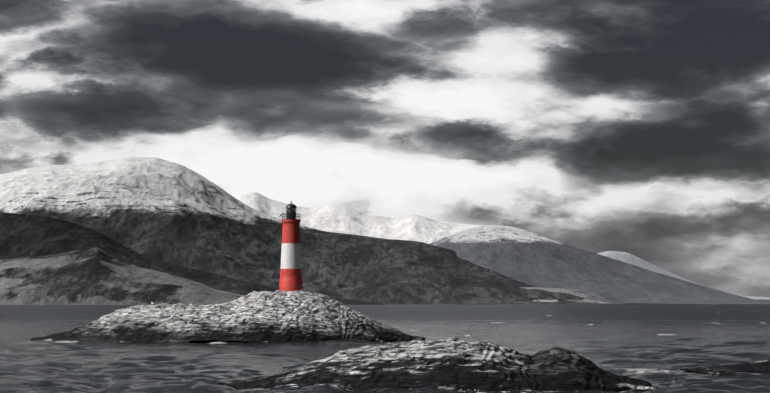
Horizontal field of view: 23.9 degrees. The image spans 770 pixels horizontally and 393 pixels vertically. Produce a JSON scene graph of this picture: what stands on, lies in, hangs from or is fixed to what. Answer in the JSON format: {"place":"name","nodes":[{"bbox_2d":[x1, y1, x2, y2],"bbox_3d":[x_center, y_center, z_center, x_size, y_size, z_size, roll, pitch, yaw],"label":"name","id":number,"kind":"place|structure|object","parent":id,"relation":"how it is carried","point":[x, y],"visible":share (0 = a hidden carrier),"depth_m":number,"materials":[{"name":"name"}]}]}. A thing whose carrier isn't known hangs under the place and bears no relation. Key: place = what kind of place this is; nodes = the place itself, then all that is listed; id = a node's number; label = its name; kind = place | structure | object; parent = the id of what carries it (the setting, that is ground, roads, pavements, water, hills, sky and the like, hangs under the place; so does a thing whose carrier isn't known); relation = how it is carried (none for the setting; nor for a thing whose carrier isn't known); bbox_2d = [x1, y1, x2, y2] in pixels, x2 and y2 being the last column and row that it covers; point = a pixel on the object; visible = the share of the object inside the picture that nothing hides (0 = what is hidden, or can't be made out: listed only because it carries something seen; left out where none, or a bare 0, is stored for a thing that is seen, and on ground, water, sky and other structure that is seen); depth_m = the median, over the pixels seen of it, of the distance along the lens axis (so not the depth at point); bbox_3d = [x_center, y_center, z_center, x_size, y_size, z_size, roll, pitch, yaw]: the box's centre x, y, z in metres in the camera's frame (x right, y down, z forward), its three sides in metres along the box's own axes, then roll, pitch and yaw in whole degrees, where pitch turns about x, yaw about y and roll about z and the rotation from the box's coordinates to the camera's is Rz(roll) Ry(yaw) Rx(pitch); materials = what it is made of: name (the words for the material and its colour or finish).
{"place":"outdoors","nodes":[
{"label":"outdoors","id":0,"kind":"place"},
{"bbox_2d":[0,157,659,303],"bbox_3d":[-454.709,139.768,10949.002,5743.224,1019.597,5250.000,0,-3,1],"label":"mountain","id":1,"kind":"structure","parent":0,"point":[162,210],"depth_m":10375.01,"materials":[{"name":"grey stone"}]},
{"bbox_2d":[0,304,769,392],"bbox_3d":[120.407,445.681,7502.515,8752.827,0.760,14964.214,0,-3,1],"label":"sea","id":2,"kind":"structure","parent":0,"point":[624,339],"depth_m":177.35,"materials":[{"name":"black liquid"}]},
{"bbox_2d":[43,338,673,388],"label":"surf on rocks","id":3,"kind":"object","parent":2,"relation":"on","point":[638,387],"visible":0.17,"depth_m":197.62,"materials":[{"name":"liquid"}]},
{"bbox_2d":[408,309,730,335],"bbox_3d":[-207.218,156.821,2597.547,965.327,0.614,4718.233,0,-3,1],"label":"whitecaps","id":4,"kind":"object","parent":2,"relation":"on","point":[551,315],"visible":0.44,"depth_m":287.86,"materials":[{"name":"liquid"}]},
{"bbox_2d":[0,0,769,296],"label":"sky","id":5,"kind":"structure","parent":0,"point":[639,128],"materials":[{"name":"grey"}]},
{"bbox_2d":[519,287,630,303],"bbox_3d":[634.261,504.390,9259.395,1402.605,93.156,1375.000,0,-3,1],"label":"shoreline","id":6,"kind":"structure","parent":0,"point":[588,297],"depth_m":9129.38,"materials":[{"name":"grey stone"}]},
{"bbox_2d":[597,251,769,299],"bbox_3d":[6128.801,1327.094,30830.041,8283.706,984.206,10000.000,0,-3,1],"label":"mountain","id":7,"kind":"structure","parent":0,"point":[629,258],"depth_m":33235.95,"materials":[{"name":"grey stone"}]},
{"label":"sea bed","id":8,"kind":"structure","parent":0,"visible":0},
{"bbox_2d":[0,247,245,304],"bbox_3d":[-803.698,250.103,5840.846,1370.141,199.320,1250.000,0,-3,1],"label":"hill","id":9,"kind":"structure","parent":8,"relation":"on","point":[93,276],"depth_m":5497.65,"materials":[{"name":"grey stone"}]},
{"bbox_2d":[0,212,382,304],"bbox_3d":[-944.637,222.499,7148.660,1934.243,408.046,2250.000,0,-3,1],"label":"hill","id":10,"kind":"structure","parent":8,"relation":"on","point":[22,235],"depth_m":7430.17,"materials":[{"name":"black stone"}]},
{"bbox_2d":[30,290,424,342],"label":"island rock","id":11,"kind":"object","parent":8,"relation":"on","point":[277,316],"visible":0.69,"depth_m":205.28,"materials":[{"name":"grey stone"}]},
{"bbox_2d":[279,201,301,290],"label":"lighthouse","id":12,"kind":"object","parent":11,"relation":"on","point":[291,274],"visible":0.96,"depth_m":214.92,"materials":[{"name":"paint"}]},
{"bbox_2d":[236,192,483,243],"bbox_3d":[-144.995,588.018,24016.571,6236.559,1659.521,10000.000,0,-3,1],"label":"snowy mountains","id":13,"kind":"structure","parent":8,"relation":"on","point":[344,219],"depth_m":25783.18,"materials":[{"name":"white snow"}]},
{"bbox_2d":[210,337,664,391],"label":"rock","id":14,"kind":"object","parent":8,"relation":"on","point":[454,363],"visible":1,"depth_m":91.62,"materials":[{"name":"grey stone"}]},
{"bbox_2d":[430,225,769,303],"bbox_3d":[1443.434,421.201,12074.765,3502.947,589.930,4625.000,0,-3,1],"label":"mountain","id":15,"kind":"structure","parent":8,"relation":"on","point":[527,257],"depth_m":11843.98,"materials":[{"name":"grey stone"}]},
{"bbox_2d":[681,359,769,375],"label":"rock","id":16,"kind":"object","parent":8,"relation":"on","point":[759,366],"visible":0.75,"depth_m":111.16,"materials":[{"name":"black stone"}]}
]}

